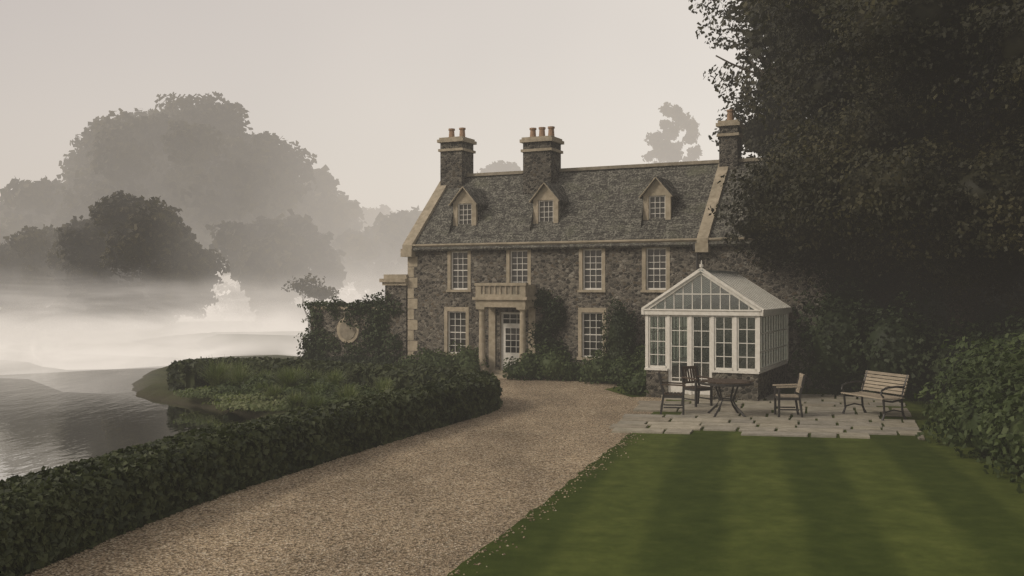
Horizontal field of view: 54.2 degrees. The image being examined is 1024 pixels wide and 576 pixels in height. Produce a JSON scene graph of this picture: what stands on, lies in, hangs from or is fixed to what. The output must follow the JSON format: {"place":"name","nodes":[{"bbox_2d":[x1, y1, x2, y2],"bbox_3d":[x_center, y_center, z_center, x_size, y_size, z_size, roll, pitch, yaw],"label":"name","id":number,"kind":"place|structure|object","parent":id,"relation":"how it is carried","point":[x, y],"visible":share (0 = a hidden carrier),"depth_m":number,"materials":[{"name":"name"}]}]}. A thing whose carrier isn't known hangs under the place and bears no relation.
{"place":"outdoors","nodes":[
{"label":"outdoors","id":0,"kind":"place"},
{"bbox_2d":[51,331,137,348],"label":"mist","id":1,"kind":"structure","parent":0,"point":[92,337],"depth_m":51.94,"materials":[{"name":"white"}]},
{"bbox_2d":[0,340,254,480],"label":"lake water","id":2,"kind":"structure","parent":0,"point":[51,417],"depth_m":27.06,"materials":[{"name":"grey liquid"}]},
{"bbox_2d":[1,353,76,362],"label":"mist","id":3,"kind":"structure","parent":2,"relation":"on","point":[63,356],"depth_m":40.77,"materials":[{"name":"white"}]},
{"bbox_2d":[228,323,306,335],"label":"mist","id":4,"kind":"structure","parent":2,"relation":"on","point":[271,329],"depth_m":62.32,"materials":[{"name":"white"}]},
{"bbox_2d":[0,335,302,369],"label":"mist","id":5,"kind":"structure","parent":0,"point":[161,352],"depth_m":44.39,"materials":[{"name":"white"}]},
{"bbox_2d":[0,289,366,420],"bbox_3d":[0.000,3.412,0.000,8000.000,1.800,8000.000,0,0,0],"label":"terrain","id":6,"kind":"structure","parent":0,"point":[152,385],"depth_m":58.67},
{"bbox_2d":[0,225,10,244],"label":"tree leaves","id":7,"kind":"object","parent":6,"relation":"on","point":[4,231],"visible":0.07,"depth_m":83.68,"materials":[{"name":"grey plant"}]},
{"bbox_2d":[0,224,69,328],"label":"lakefront tree leaves","id":8,"kind":"object","parent":6,"relation":"on","point":[27,290],"visible":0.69,"depth_m":70.14,"materials":[{"name":"grey plant"}]},
{"bbox_2d":[34,190,230,337],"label":"tree","id":9,"kind":"object","parent":6,"relation":"on","point":[94,280],"depth_m":66.49,"materials":[{"name":"grey plant"}]},
{"bbox_2d":[54,91,317,319],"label":"tree","id":10,"kind":"object","parent":6,"relation":"on","point":[221,162],"visible":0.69,"depth_m":89.65,"materials":[{"name":"grey plant"}]},
{"bbox_2d":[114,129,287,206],"bbox_3d":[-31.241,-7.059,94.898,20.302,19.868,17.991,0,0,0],"label":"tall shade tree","id":11,"kind":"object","parent":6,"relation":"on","point":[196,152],"visible":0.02,"depth_m":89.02,"materials":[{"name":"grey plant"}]},
{"bbox_2d":[210,268,237,307],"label":"tree leaves","id":12,"kind":"object","parent":6,"relation":"on","point":[226,278],"depth_m":134.04,"materials":[{"name":"grey plant"}]},
{"bbox_2d":[176,296,353,319],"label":"mist","id":13,"kind":"structure","parent":6,"relation":"on","point":[212,310],"depth_m":87.48,"materials":[{"name":"white"}]},
{"bbox_2d":[173,385,373,411],"bbox_3d":[-5.470,3.038,28.118,6.029,0.441,9.746,0,0,-44],"label":"bed ground cover","id":14,"kind":"object","parent":6,"relation":"on","point":[247,402],"visible":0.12,"depth_m":26.63,"materials":[{"name":"green plant"}]},
{"bbox_2d":[207,373,383,403],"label":"perennial leaves","id":15,"kind":"object","parent":14,"relation":"on","point":[265,379],"visible":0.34,"depth_m":27.70,"materials":[{"name":"green plant"}]},
{"bbox_2d":[205,208,346,318],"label":"bank tree leaves","id":16,"kind":"object","parent":6,"relation":"on","point":[269,253],"visible":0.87,"depth_m":81.34,"materials":[{"name":"grey plant"}]},
{"bbox_2d":[188,354,397,409],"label":"ornamental grasses","id":17,"kind":"object","parent":6,"relation":"on","point":[219,373],"visible":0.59,"depth_m":27.94,"materials":[{"name":"green plant"}]},
{"bbox_2d":[281,273,338,333],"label":"tree","id":18,"kind":"object","parent":6,"relation":"on","point":[310,290],"depth_m":53.76,"materials":[{"name":"grey plant"}]},
{"bbox_2d":[339,204,396,300],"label":"tree","id":19,"kind":"object","parent":6,"relation":"on","point":[370,215],"depth_m":145.48,"materials":[{"name":"grey plant"}]},
{"bbox_2d":[331,205,421,302],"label":"tree leaves","id":20,"kind":"object","parent":6,"relation":"on","point":[380,241],"visible":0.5,"depth_m":92.81,"materials":[{"name":"grey plant"}]},
{"bbox_2d":[477,160,520,172],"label":"tree leaves","id":21,"kind":"object","parent":6,"relation":"on","point":[499,166],"visible":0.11,"depth_m":116.84,"materials":[{"name":"grey plant"}]},
{"bbox_2d":[310,109,840,388],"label":"house","id":22,"kind":"structure","parent":6,"relation":"on","point":[481,300],"depth_m":35.62,"materials":[{"name":"grey stone"}]},
{"bbox_2d":[526,287,571,359],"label":"door climber leaves","id":23,"kind":"object","parent":22,"relation":"attached to","point":[553,314],"visible":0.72,"depth_m":35.31,"materials":[{"name":"green plant"}]},
{"bbox_2d":[412,160,782,251],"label":"roof front","id":24,"kind":"structure","parent":22,"relation":"on","point":[606,204],"depth_m":36.26,"materials":[{"name":"stone"}]},
{"bbox_2d":[467,157,768,176],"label":"roof ridge","id":25,"kind":"structure","parent":24,"relation":"on","point":[616,167],"depth_m":37.37,"materials":[{"name":"grey stone"}]},
{"bbox_2d":[641,102,702,162],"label":"tree leaves","id":26,"kind":"object","parent":6,"relation":"on","point":[666,149],"visible":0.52,"depth_m":114.11,"materials":[{"name":"grey plant"}]},
{"bbox_2d":[641,260,791,400],"bbox_3d":[6.283,1.200,30.481,3.578,4.000,4.965,0,0,26],"label":"conservatory","id":27,"kind":"object","parent":6,"relation":"on","point":[669,335],"visible":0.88,"depth_m":29.16,"materials":[{"name":"white paint"},{"name":"glass"},{"name":"stone"}]},
{"bbox_2d":[688,0,1023,338],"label":"tree","id":28,"kind":"object","parent":6,"relation":"on","point":[945,246],"depth_m":25.66,"materials":[{"name":"green plant"}]},
{"bbox_2d":[734,0,987,272],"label":"tree leaves","id":29,"kind":"object","parent":28,"relation":"attached to","point":[753,40],"visible":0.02,"depth_m":33.40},
{"bbox_2d":[787,259,1023,403],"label":"shrub leaves","id":30,"kind":"object","parent":6,"relation":"on","point":[931,338],"visible":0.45,"depth_m":28.59,"materials":[{"name":"green plant"}]},
{"bbox_2d":[914,333,1023,492],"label":"border shrub leaves","id":31,"kind":"object","parent":6,"relation":"on","point":[1005,417],"visible":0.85,"depth_m":18.79,"materials":[{"name":"green plant"}]},
{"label":"bank tree","id":32,"kind":"object","parent":6,"relation":"on","visible":0},
{"bbox_2d":[222,164,366,311],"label":"bank tree leaves","id":33,"kind":"object","parent":32,"relation":"on","point":[326,207],"visible":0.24,"depth_m":103.60,"materials":[{"name":"grey plant"}]},
{"bbox_2d":[112,311,307,334],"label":"mist","id":34,"kind":"structure","parent":0,"point":[191,324],"depth_m":64.49,"materials":[{"name":"white"}]},
{"bbox_2d":[218,382,365,410],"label":"plants","id":35,"kind":"object","parent":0,"point":[225,390],"visible":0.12,"depth_m":27.57,"materials":[{"name":"green plant"}]},
{"bbox_2d":[23,378,665,575],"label":"gravel drive","id":36,"kind":"structure","parent":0,"point":[445,501],"depth_m":14.76,"materials":[{"name":"beige gravel"}]},
{"bbox_2d":[0,356,502,575],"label":"hedge","id":37,"kind":"object","parent":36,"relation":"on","point":[137,495],"depth_m":15.70,"materials":[{"name":"green plant"}]},
{"bbox_2d":[0,365,487,518],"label":"hedge shoots","id":38,"kind":"object","parent":37,"relation":"on","point":[50,485],"visible":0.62,"depth_m":14.41,"materials":[{"name":"green plant"}]},
{"bbox_2d":[598,295,643,361],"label":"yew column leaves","id":39,"kind":"object","parent":36,"relation":"on","point":[631,344],"visible":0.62,"depth_m":33.47,"materials":[{"name":"green plant"}]},
{"bbox_2d":[605,385,645,396],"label":"plants","id":40,"kind":"object","parent":36,"relation":"on","point":[619,391],"visible":0.25,"depth_m":30.80,"materials":[{"name":"green plant"}]},
{"bbox_2d":[297,352,397,364],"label":"shrubs","id":41,"kind":"object","parent":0,"point":[340,358],"visible":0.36,"depth_m":38.53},
{"bbox_2d":[303,358,393,364],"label":"shade plants","id":42,"kind":"object","parent":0,"point":[387,362],"depth_m":38.42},
{"bbox_2d":[294,289,407,363],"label":"wall ivy leaves","id":43,"kind":"object","parent":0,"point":[317,345],"visible":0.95,"depth_m":38.95,"materials":[{"name":"green plant"}]},
{"bbox_2d":[0,0,768,288],"label":"sky","id":44,"kind":"structure","parent":0,"point":[369,88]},
{"bbox_2d":[394,341,648,395],"bbox_3d":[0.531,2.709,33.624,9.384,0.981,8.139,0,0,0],"label":"shrubs","id":45,"kind":"object","parent":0,"point":[594,367],"visible":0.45,"depth_m":34.35,"materials":[{"name":"green plant"}]},
{"bbox_2d":[608,311,631,359],"bbox_3d":[3.654,1.825,33.737,0.882,2.200,0.812,0,0,0],"label":"climbing ivy","id":46,"kind":"object","parent":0,"point":[625,335],"visible":0.41,"depth_m":33.46,"materials":[{"name":"green plant"}]},
{"bbox_2d":[447,385,1023,575],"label":"lawn","id":47,"kind":"structure","parent":0,"point":[701,502],"depth_m":14.21,"materials":[{"name":"green plant"}]},
{"bbox_2d":[449,432,643,574],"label":"gravel spill","id":48,"kind":"object","parent":47,"relation":"on","point":[478,564],"visible":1,"depth_m":14.38,"materials":[{"name":"beige gravel"}]},
{"bbox_2d":[609,393,924,439],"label":"patio flagstones","id":49,"kind":"object","parent":47,"relation":"on","point":[822,412],"visible":0.87,"depth_m":23.97,"materials":[{"name":"grey stone"}]},
{"bbox_2d":[657,371,685,414],"bbox_3d":[4.021,2.638,25.165,0.697,1.040,0.599,0,0,10],"label":"chair","id":50,"kind":"object","parent":49,"relation":"on","point":[672,394],"visible":1,"depth_m":24.92,"materials":[{"name":"wood"}]},
{"bbox_2d":[680,366,712,406],"bbox_3d":[4.960,2.638,26.885,0.599,1.040,0.697,0,0,-30],"label":"chair","id":51,"kind":"object","parent":49,"relation":"on","point":[697,389],"visible":0.9,"depth_m":26.94,"materials":[{"name":"wood"}]},
{"bbox_2d":[699,378,753,416],"bbox_3d":[5.327,2.738,24.845,1.328,0.870,1.328,0,0,0],"label":"garden table","id":52,"kind":"object","parent":49,"relation":"on","point":[726,382],"visible":1,"depth_m":24.63,"materials":[{"name":"metal"}]},
{"bbox_2d":[773,373,805,417],"bbox_3d":[6.840,2.638,24.687,0.697,1.040,0.599,0,0,5],"label":"chair","id":53,"kind":"object","parent":49,"relation":"on","point":[798,387],"visible":1,"depth_m":24.43,"materials":[{"name":"wood"}]},
{"bbox_2d":[841,370,909,420],"bbox_3d":[8.888,2.622,24.545,0.840,1.092,1.518,0,0,-20],"label":"garden bench","id":54,"kind":"object","parent":49,"relation":"on","point":[896,387],"visible":1,"depth_m":24.55,"materials":[{"name":"wood"}]},
{"bbox_2d":[813,290,1023,392],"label":"shrubs","id":55,"kind":"object","parent":47,"relation":"on","point":[873,335],"visible":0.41,"depth_m":28.88,"materials":[{"name":"green plant"}]},
{"bbox_2d":[941,357,1023,467],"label":"border shrubs","id":56,"kind":"object","parent":47,"relation":"on","point":[1013,426],"visible":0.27,"depth_m":18.53,"materials":[{"name":"green plant"}]},
{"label":"tree trunk","id":57,"kind":"object","parent":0,"visible":0},
{"bbox_2d":[0,173,87,309],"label":"tree leaves","id":58,"kind":"object","parent":57,"relation":"attached to","point":[21,209],"visible":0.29,"depth_m":87.29,"materials":[{"name":"grey plant"}]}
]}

